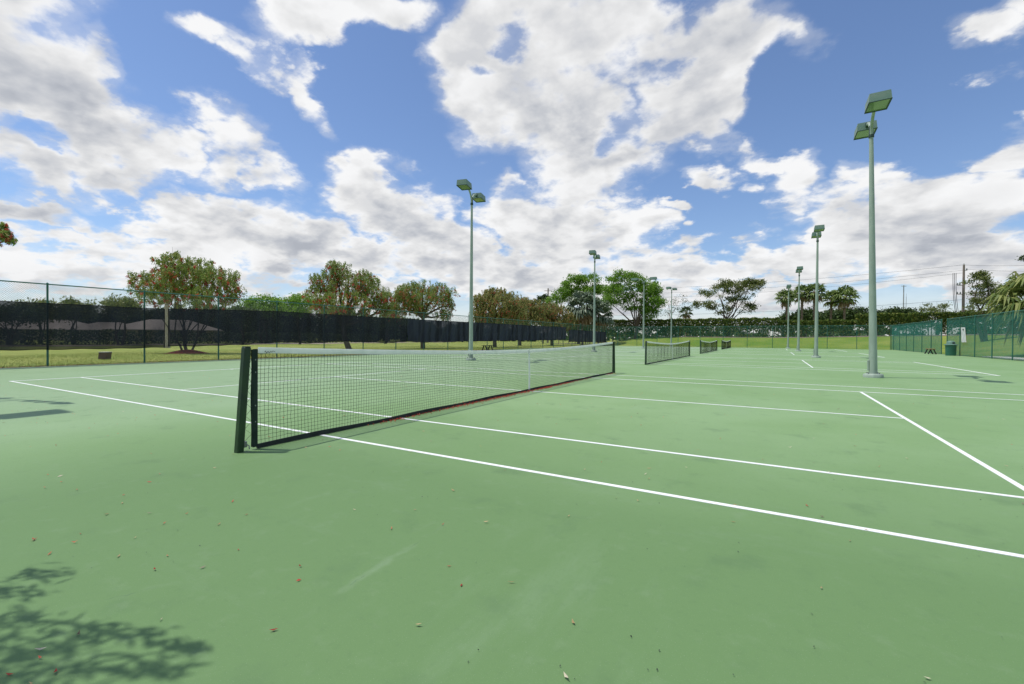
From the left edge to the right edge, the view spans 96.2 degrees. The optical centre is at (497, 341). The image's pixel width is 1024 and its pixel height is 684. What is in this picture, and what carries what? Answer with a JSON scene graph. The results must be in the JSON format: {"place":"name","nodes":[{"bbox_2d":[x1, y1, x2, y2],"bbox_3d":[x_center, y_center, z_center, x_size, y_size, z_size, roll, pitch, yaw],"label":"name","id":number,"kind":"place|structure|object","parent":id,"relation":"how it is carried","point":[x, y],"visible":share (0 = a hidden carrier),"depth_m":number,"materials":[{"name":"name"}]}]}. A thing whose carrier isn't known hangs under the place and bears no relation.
{"place":"outdoors","nodes":[
{"label":"outdoors","id":0,"kind":"place"},
{"bbox_2d":[235,342,410,344],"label":"path","id":1,"kind":"structure","parent":0,"point":[325,343],"depth_m":78.30,"materials":[{"name":"beige concrete"}]},
{"bbox_2d":[0,335,1023,367],"bbox_3d":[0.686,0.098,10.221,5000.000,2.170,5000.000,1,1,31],"label":"ground","id":2,"kind":"structure","parent":0,"point":[233,348],"depth_m":59.33,"materials":[{"name":"green plant"}]},
{"bbox_2d":[0,222,18,246],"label":"bottlebrush tree","id":3,"kind":"object","parent":2,"relation":"on","point":[7,236],"visible":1,"depth_m":8.00,"materials":[{"name":"green plant"}]},
{"bbox_2d":[4,297,70,303],"bbox_3d":[-57.977,-2.618,58.351,9.754,6.230,6.240,1,1,31],"label":"shade tree","id":4,"kind":"object","parent":2,"relation":"on","point":[33,299],"visible":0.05,"depth_m":56.98,"materials":[{"name":"green plant"}]},
{"bbox_2d":[59,295,98,304],"bbox_3d":[-55.629,-2.737,60.034,8.408,6.659,6.414,0,1,4],"label":"shade tree","id":5,"kind":"object","parent":2,"relation":"on","point":[73,301],"visible":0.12,"depth_m":58.96,"materials":[{"name":"green plant"}]},
{"bbox_2d":[98,352,111,358],"bbox_3d":[-19.141,0.651,22.370,0.436,0.350,0.360,0,1,-4],"label":"utility box","id":6,"kind":"object","parent":2,"relation":"on","point":[103,354],"visible":0.84,"depth_m":22.22,"materials":[{"name":"grey metal"}]},
{"bbox_2d":[94,293,146,307],"bbox_3d":[-45.884,-2.782,56.444,7.904,6.894,5.058,1,1,31],"label":"shade tree","id":7,"kind":"object","parent":2,"relation":"on","point":[121,303],"visible":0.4,"depth_m":55.05,"materials":[{"name":"green plant"}]},
{"bbox_2d":[125,287,179,347],"bbox_3d":[-32.682,-2.659,45.614,6.970,6.876,4.461,0,1,-22],"label":"pale trunk tree","id":8,"kind":"object","parent":2,"relation":"on","point":[166,319],"visible":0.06,"depth_m":44.87,"materials":[{"name":"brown plant"}]},
{"bbox_2d":[162,349,207,353],"bbox_3d":[-21.209,0.664,31.230,3.135,0.321,3.100,1,1,31],"label":"mulch mound","id":9,"kind":"object","parent":2,"relation":"on","point":[185,351],"visible":0.72,"depth_m":30.63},
{"bbox_2d":[125,248,246,349],"bbox_3d":[-21.366,-2.902,31.513,7.538,7.342,5.232,1,1,31],"label":"bottlebrush tree","id":10,"kind":"object","parent":2,"relation":"on","point":[170,271],"visible":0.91,"depth_m":30.62,"materials":[{"name":"green plant"}]},
{"bbox_2d":[160,304,231,308],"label":"tree bank","id":11,"kind":"object","parent":2,"relation":"on","point":[194,308],"visible":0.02,"depth_m":120.36,"materials":[{"name":"green plant"}]},
{"bbox_2d":[219,304,261,310],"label":"shade tree","id":12,"kind":"object","parent":2,"relation":"on","point":[236,307],"visible":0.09,"depth_m":62.64,"materials":[{"name":"green plant"}]},
{"bbox_2d":[235,293,288,310],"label":"shade tree","id":13,"kind":"object","parent":2,"relation":"on","point":[268,299],"visible":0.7,"depth_m":70.70,"materials":[{"name":"green plant"}]},
{"bbox_2d":[1,345,524,367],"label":"grass tufts","id":14,"kind":"object","parent":2,"relation":"on","point":[201,354],"visible":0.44,"depth_m":25.68,"materials":[{"name":"green plant"}]},
{"bbox_2d":[278,291,314,344],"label":"shade tree","id":15,"kind":"object","parent":2,"relation":"on","point":[296,298],"visible":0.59,"depth_m":65.63,"materials":[{"name":"green plant"}]},
{"bbox_2d":[0,280,605,366],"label":"chain link fence","id":16,"kind":"object","parent":2,"relation":"on","point":[144,293],"visible":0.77,"depth_m":22.40,"materials":[{"name":"grey metal"}]},
{"bbox_2d":[0,301,164,350],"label":"windscreen","id":17,"kind":"object","parent":16,"relation":"attached to","point":[37,326],"visible":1,"depth_m":17.83,"materials":[{"name":"black fabric"}]},
{"bbox_2d":[168,309,406,346],"bbox_3d":[-10.731,-0.760,27.212,0.088,1.882,15.632,1,1,31],"label":"windscreen","id":18,"kind":"object","parent":16,"relation":"attached to","point":[202,327],"visible":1,"depth_m":24.80,"materials":[{"name":"black fabric"}]},
{"bbox_2d":[407,319,565,342],"bbox_3d":[1.132,-0.944,47.033,0.132,1.862,30.492,1,1,31],"label":"windscreen","id":19,"kind":"object","parent":16,"relation":"attached to","point":[423,331],"visible":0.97,"depth_m":41.91,"materials":[{"name":"black fabric"}]},
{"bbox_2d":[568,330,605,342],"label":"windscreen","id":20,"kind":"object","parent":16,"relation":"attached to","point":[580,336],"visible":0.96,"depth_m":66.44,"materials":[{"name":"black fabric"}]},
{"bbox_2d":[321,308,368,316],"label":"tree bank","id":21,"kind":"object","parent":2,"relation":"on","point":[352,312],"visible":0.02,"depth_m":118.45,"materials":[{"name":"green plant"}]},
{"bbox_2d":[302,259,394,348],"bbox_3d":[-14.128,-3.434,43.259,8.334,8.630,6.534,1,1,31],"label":"bottlebrush tree","id":22,"kind":"object","parent":2,"relation":"on","point":[336,277],"visible":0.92,"depth_m":42.71,"materials":[{"name":"green plant"}]},
{"bbox_2d":[387,279,460,348],"bbox_3d":[-8.124,-3.006,49.554,7.564,7.543,6.095,1,1,31],"label":"bottlebrush tree","id":23,"kind":"object","parent":2,"relation":"on","point":[412,300],"visible":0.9,"depth_m":48.77,"materials":[{"name":"green plant"}]},
{"bbox_2d":[468,286,530,346],"bbox_3d":[0.193,-3.352,60.757,6.156,8.140,8.073,1,1,59],"label":"bottlebrush tree","id":24,"kind":"object","parent":2,"relation":"on","point":[510,306],"visible":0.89,"depth_m":59.78,"materials":[{"name":"green plant"}]},
{"bbox_2d":[0,346,1023,683],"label":"court surface","id":25,"kind":"object","parent":2,"relation":"on","point":[484,574],"visible":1,"depth_m":2.91,"materials":[{"name":"paint"}]},
{"bbox_2d":[234,341,614,452],"bbox_3d":[0.687,0.563,10.223,0.081,1.099,13.012,1,1,31],"label":"tennis net","id":26,"kind":"object","parent":25,"relation":"on","point":[241,444],"visible":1,"depth_m":5.92,"materials":[{"name":"black fabric"}]},
{"bbox_2d":[456,179,485,360],"bbox_3d":[-1.364,-3.468,23.644,0.542,8.837,2.932,1,1,17],"label":"court light","id":27,"kind":"object","parent":25,"relation":"on","point":[463,184],"visible":0.92,"depth_m":23.58,"materials":[{"name":"metal"}]},
{"bbox_2d":[482,345,492,349],"bbox_3d":[-0.961,0.539,42.774,0.600,0.460,1.500,1,1,31],"label":"court bench","id":28,"kind":"object","parent":25,"relation":"on","point":[486,347],"visible":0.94,"depth_m":42.44,"materials":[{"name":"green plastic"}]},
{"bbox_2d":[367,373,611,424],"bbox_3d":[1.099,1.066,10.883,0.410,0.036,11.144,1,1,31],"label":"red petal drift","id":29,"kind":"object","parent":25,"relation":"on","point":[490,399],"visible":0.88,"depth_m":8.96,"materials":[{"name":"red plant"}]},
{"bbox_2d":[6,367,1012,674],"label":"red petals","id":30,"kind":"object","parent":25,"relation":"on","point":[238,549],"visible":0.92,"depth_m":2.61,"materials":[{"name":"red plant"}]},
{"bbox_2d":[0,377,1022,681],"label":"seed specks","id":31,"kind":"object","parent":25,"relation":"on","point":[630,635],"visible":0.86,"depth_m":3.41,"materials":[{"name":"brown plant"}]},
{"bbox_2d":[3,365,1023,683],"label":"dry leaves","id":32,"kind":"object","parent":25,"relation":"on","point":[415,509],"visible":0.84,"depth_m":2.95,"materials":[{"name":"beige plant"}]},
{"bbox_2d":[10,362,1023,557],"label":"court lines","id":33,"kind":"object","parent":25,"relation":"on","point":[1010,480],"visible":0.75,"depth_m":4.47,"materials":[{"name":"white paint"}]},
{"bbox_2d":[589,250,599,351],"bbox_3d":[8.384,-3.425,39.849,0.542,8.568,2.932,1,1,21],"label":"court light","id":34,"kind":"object","parent":25,"relation":"on","point":[594,254],"visible":0.93,"depth_m":39.77,"materials":[{"name":"metal"}]},
{"bbox_2d":[631,277,656,348],"bbox_3d":[17.298,-3.422,54.443,2.932,8.400,0.542,1,1,31],"label":"court light","id":35,"kind":"object","parent":25,"relation":"on","point":[637,279],"visible":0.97,"depth_m":54.37,"materials":[{"name":"metal"}]},
{"bbox_2d":[645,340,689,364],"bbox_3d":[10.011,0.470,26.319,0.081,1.099,13.012,1,1,31],"label":"tennis net","id":36,"kind":"object","parent":25,"relation":"on","point":[676,350],"visible":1,"depth_m":24.91,"materials":[{"name":"black fabric"}]},
{"bbox_2d":[666,287,676,342],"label":"court light","id":37,"kind":"object","parent":25,"relation":"on","point":[671,311],"visible":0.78,"depth_m":69.10,"materials":[{"name":"metal"}]},
{"bbox_2d":[700,340,716,353],"bbox_3d":[19.498,0.380,42.201,0.081,1.099,13.012,1,1,31],"label":"tennis net","id":38,"kind":"object","parent":25,"relation":"on","point":[711,348],"visible":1,"depth_m":41.91,"materials":[{"name":"black fabric"}]},
{"bbox_2d":[569,349,879,356],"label":"court lines","id":39,"kind":"object","parent":25,"relation":"on","point":[745,351],"visible":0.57,"depth_m":40.02,"materials":[{"name":"white paint"}]},
{"bbox_2d":[721,340,730,348],"bbox_3d":[28.831,0.292,57.825,0.081,1.099,13.012,1,1,31],"label":"tennis net","id":40,"kind":"object","parent":25,"relation":"on","point":[725,344],"visible":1,"depth_m":56.52,"materials":[{"name":"black fabric"}]},
{"bbox_2d":[459,353,998,375],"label":"court lines","id":41,"kind":"object","parent":25,"relation":"on","point":[770,358],"visible":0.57,"depth_m":22.47,"materials":[{"name":"white paint"}]},
{"bbox_2d":[786,284,790,347],"bbox_3d":[38.901,-3.347,61.458,0.542,8.400,2.932,1,1,31],"label":"court light","id":42,"kind":"object","parent":25,"relation":"on","point":[788,287],"visible":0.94,"depth_m":61.38,"materials":[{"name":"metal"}]},
{"bbox_2d":[795,266,802,350],"bbox_3d":[30.468,-3.259,46.461,0.542,8.400,2.932,1,1,31],"label":"court light","id":43,"kind":"object","parent":25,"relation":"on","point":[799,269],"visible":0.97,"depth_m":46.40,"materials":[{"name":"metal"}]},
{"bbox_2d":[811,225,824,357],"bbox_3d":[20.947,-3.165,30.133,0.542,8.400,2.932,1,1,31],"label":"court light","id":44,"kind":"object","parent":25,"relation":"on","point":[816,233],"visible":1,"depth_m":30.07,"materials":[{"name":"metal"}]},
{"bbox_2d":[854,89,892,377],"bbox_3d":[11.870,-3.075,14.553,0.542,8.400,2.932,0,0,31],"label":"court light","id":45,"kind":"object","parent":25,"relation":"on","point":[878,101],"visible":1,"depth_m":14.48,"materials":[{"name":"green paint"}]},
{"bbox_2d":[924,349,936,353],"bbox_3d":[37.956,0.820,40.263,0.600,0.460,1.500,1,1,31],"label":"court bench","id":46,"kind":"object","parent":25,"relation":"on","point":[931,351],"visible":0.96,"depth_m":39.92,"materials":[{"name":"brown wood"}]},
{"bbox_2d":[944,341,957,355],"bbox_3d":[35.677,0.487,36.148,0.820,1.175,0.820,1,1,31],"label":"litter bin","id":47,"kind":"object","parent":25,"relation":"on","point":[950,348],"visible":1,"depth_m":35.93,"materials":[{"name":"green plastic"}]},
{"bbox_2d":[506,297,549,345],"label":"bottlebrush tree","id":48,"kind":"object","parent":2,"relation":"on","point":[533,310],"visible":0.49,"depth_m":70.91,"materials":[{"name":"green plant"}]},
{"bbox_2d":[535,293,552,343],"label":"fan palm","id":49,"kind":"object","parent":2,"relation":"on","point":[543,297],"visible":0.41,"depth_m":99.23,"materials":[{"name":"green plant"}]},
{"bbox_2d":[536,302,578,344],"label":"bottlebrush tree","id":50,"kind":"object","parent":2,"relation":"on","point":[554,316],"visible":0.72,"depth_m":74.94,"materials":[{"name":"green plant"}]},
{"bbox_2d":[544,272,609,343],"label":"broadleaf tree","id":51,"kind":"object","parent":2,"relation":"on","point":[566,290],"visible":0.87,"depth_m":90.88,"materials":[{"name":"green plant"}]},
{"bbox_2d":[563,289,603,344],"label":"fan palm","id":52,"kind":"object","parent":2,"relation":"on","point":[579,298],"visible":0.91,"depth_m":76.57,"materials":[{"name":"green plant"}]},
{"bbox_2d":[585,301,614,343],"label":"fan palm","id":53,"kind":"object","parent":2,"relation":"on","point":[604,319],"visible":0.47,"depth_m":78.45,"materials":[{"name":"green plant"}]},
{"bbox_2d":[598,268,668,338],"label":"broadleaf tree","id":54,"kind":"object","parent":2,"relation":"on","point":[616,289],"visible":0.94,"depth_m":83.43,"materials":[{"name":"green plant"}]},
{"bbox_2d":[658,294,689,335],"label":"sparse tree","id":55,"kind":"object","parent":2,"relation":"on","point":[682,311],"visible":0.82,"depth_m":94.79,"materials":[{"name":"green plant"}]},
{"bbox_2d":[679,306,692,336],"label":"fan palm","id":56,"kind":"object","parent":2,"relation":"on","point":[685,315],"visible":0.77,"depth_m":99.62,"materials":[{"name":"green plant"}]},
{"bbox_2d":[689,277,766,336],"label":"open crown tree","id":57,"kind":"object","parent":2,"relation":"on","point":[748,283],"visible":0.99,"depth_m":82.61,"materials":[{"name":"green plant"}]},
{"bbox_2d":[774,289,796,336],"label":"fan palm","id":58,"kind":"object","parent":2,"relation":"on","point":[783,300],"visible":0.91,"depth_m":83.66,"materials":[{"name":"green plant"}]},
{"bbox_2d":[564,324,1018,340],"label":"distant tree line","id":59,"kind":"object","parent":2,"relation":"on","point":[622,337],"visible":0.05,"depth_m":203.84,"materials":[{"name":"green plant"}]},
{"bbox_2d":[566,334,1017,343],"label":"mulch bed","id":60,"kind":"object","parent":2,"relation":"on","point":[842,336],"visible":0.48,"depth_m":69.00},
{"bbox_2d":[558,317,779,343],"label":"clipped hedge","id":61,"kind":"object","parent":60,"relation":"on","point":[620,324],"visible":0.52,"depth_m":81.19,"materials":[{"name":"green plant"}]},
{"bbox_2d":[777,319,854,336],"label":"clipped hedge","id":62,"kind":"object","parent":60,"relation":"on","point":[809,323],"visible":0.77,"depth_m":72.28,"materials":[{"name":"green plant"}]},
{"bbox_2d":[792,284,812,319],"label":"fan palm","id":63,"kind":"object","parent":2,"relation":"on","point":[803,299],"visible":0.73,"depth_m":85.54,"materials":[{"name":"green plant"}]},
{"bbox_2d":[776,306,832,335],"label":"distant tree","id":64,"kind":"object","parent":2,"relation":"on","point":[807,314],"visible":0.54,"depth_m":97.06,"materials":[{"name":"green plant"}]},
{"bbox_2d":[800,283,827,336],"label":"fan palm","id":65,"kind":"object","parent":2,"relation":"on","point":[812,294],"visible":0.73,"depth_m":84.35,"materials":[{"name":"green plant"}]},
{"bbox_2d":[819,290,840,336],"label":"fan palm","id":66,"kind":"object","parent":2,"relation":"on","point":[831,298],"visible":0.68,"depth_m":85.59,"materials":[{"name":"green plant"}]},
{"bbox_2d":[832,284,860,335],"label":"fan palm","id":67,"kind":"object","parent":2,"relation":"on","point":[846,301],"visible":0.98,"depth_m":83.23,"materials":[{"name":"green plant"}]},
{"bbox_2d":[818,306,884,334],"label":"distant tree","id":68,"kind":"object","parent":2,"relation":"on","point":[849,315],"visible":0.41,"depth_m":99.06,"materials":[{"name":"green plant"}]},
{"bbox_2d":[867,306,924,334],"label":"distant tree","id":69,"kind":"object","parent":2,"relation":"on","point":[897,310],"visible":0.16,"depth_m":103.43,"materials":[{"name":"green plant"}]},
{"bbox_2d":[912,301,951,331],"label":"sparse tree","id":70,"kind":"object","parent":2,"relation":"on","point":[936,309],"visible":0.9,"depth_m":94.96,"materials":[{"name":"green plant"}]},
{"bbox_2d":[854,311,1017,335],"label":"clipped hedge","id":71,"kind":"object","parent":2,"relation":"on","point":[886,318],"visible":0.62,"depth_m":66.10,"materials":[{"name":"green plant"}]},
{"bbox_2d":[953,264,966,322],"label":"utility pole","id":72,"kind":"object","parent":2,"relation":"on","point":[963,291],"visible":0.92,"depth_m":71.88,"materials":[{"name":"wood"}]},
{"bbox_2d":[549,265,957,289],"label":"power line","id":73,"kind":"object","parent":72,"relation":"attached to","point":[794,280],"visible":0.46,"depth_m":82.11,"materials":[{"name":"black metal"}]},
{"bbox_2d":[549,273,958,297],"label":"power line","id":74,"kind":"object","parent":72,"relation":"attached to","point":[833,286],"visible":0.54,"depth_m":79.35,"materials":[{"name":"black metal"}]},
{"bbox_2d":[676,300,951,314],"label":"power line","id":75,"kind":"object","parent":72,"relation":"attached to","point":[827,308],"visible":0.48,"depth_m":81.38,"materials":[{"name":"black metal"}]},
{"bbox_2d":[675,270,960,292],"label":"power line","id":76,"kind":"object","parent":72,"relation":"attached to","point":[836,282],"visible":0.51,"depth_m":79.49,"materials":[{"name":"black metal"}]},
{"bbox_2d":[940,308,981,329],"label":"distant tree","id":77,"kind":"object","parent":2,"relation":"on","point":[967,310],"visible":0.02,"depth_m":99.63,"materials":[{"name":"green plant"}]},
{"bbox_2d":[959,269,1022,341],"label":"broadleaf tree","id":78,"kind":"object","parent":2,"relation":"on","point":[979,275],"visible":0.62,"depth_m":55.00,"materials":[{"name":"green plant"}]},
{"bbox_2d":[980,271,1023,344],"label":"fan palm","id":79,"kind":"object","parent":2,"relation":"on","point":[1013,287],"visible":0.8,"depth_m":33.54,"materials":[{"name":"green plant"}]},
{"bbox_2d":[982,356,1023,359],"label":"concrete pad","id":80,"kind":"object","parent":2,"relation":"on","point":[1007,358],"visible":0.5,"depth_m":31.99,"materials":[{"name":"grey concrete"}]},
{"bbox_2d":[0,0,1023,338],"label":"sky","id":81,"kind":"structure","parent":0,"point":[685,144],"materials":[{"name":"blue"}]},
{"bbox_2d":[13,347,1019,367],"bbox_3d":[9.009,1.133,25.349,36.700,0.238,94.500,1,1,31],"label":"dirt strip","id":82,"kind":"object","parent":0,"point":[367,354],"visible":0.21,"depth_m":23.24,"materials":[{"name":"brown soil"}]},
{"bbox_2d":[0,349,500,367],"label":"fence foot litter","id":83,"kind":"object","parent":82,"relation":"on","point":[190,360],"visible":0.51,"depth_m":20.57,"materials":[{"name":"brown plant"}]},
{"bbox_2d":[607,325,891,349],"bbox_3d":[33.088,-0.718,65.759,35.939,3.182,0.075,1,1,31],"label":"chain link fence","id":84,"kind":"object","parent":82,"relation":"on","point":[827,336],"visible":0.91,"depth_m":63.10,"materials":[{"name":"green metal"}]},
{"bbox_2d":[891,310,1023,360],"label":"chain link fence","id":85,"kind":"object","parent":82,"relation":"on","point":[959,320],"visible":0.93,"depth_m":34.51,"materials":[{"name":"green metal"}]},
{"bbox_2d":[961,327,965,341],"bbox_3d":[35.682,-0.558,35.166,0.048,1.160,1.244,1,1,31],"label":"hanging panel","id":86,"kind":"object","parent":85,"relation":"hanging from","point":[963,335],"visible":1,"depth_m":35.19,"materials":[{"name":"white plastic"}]}
]}

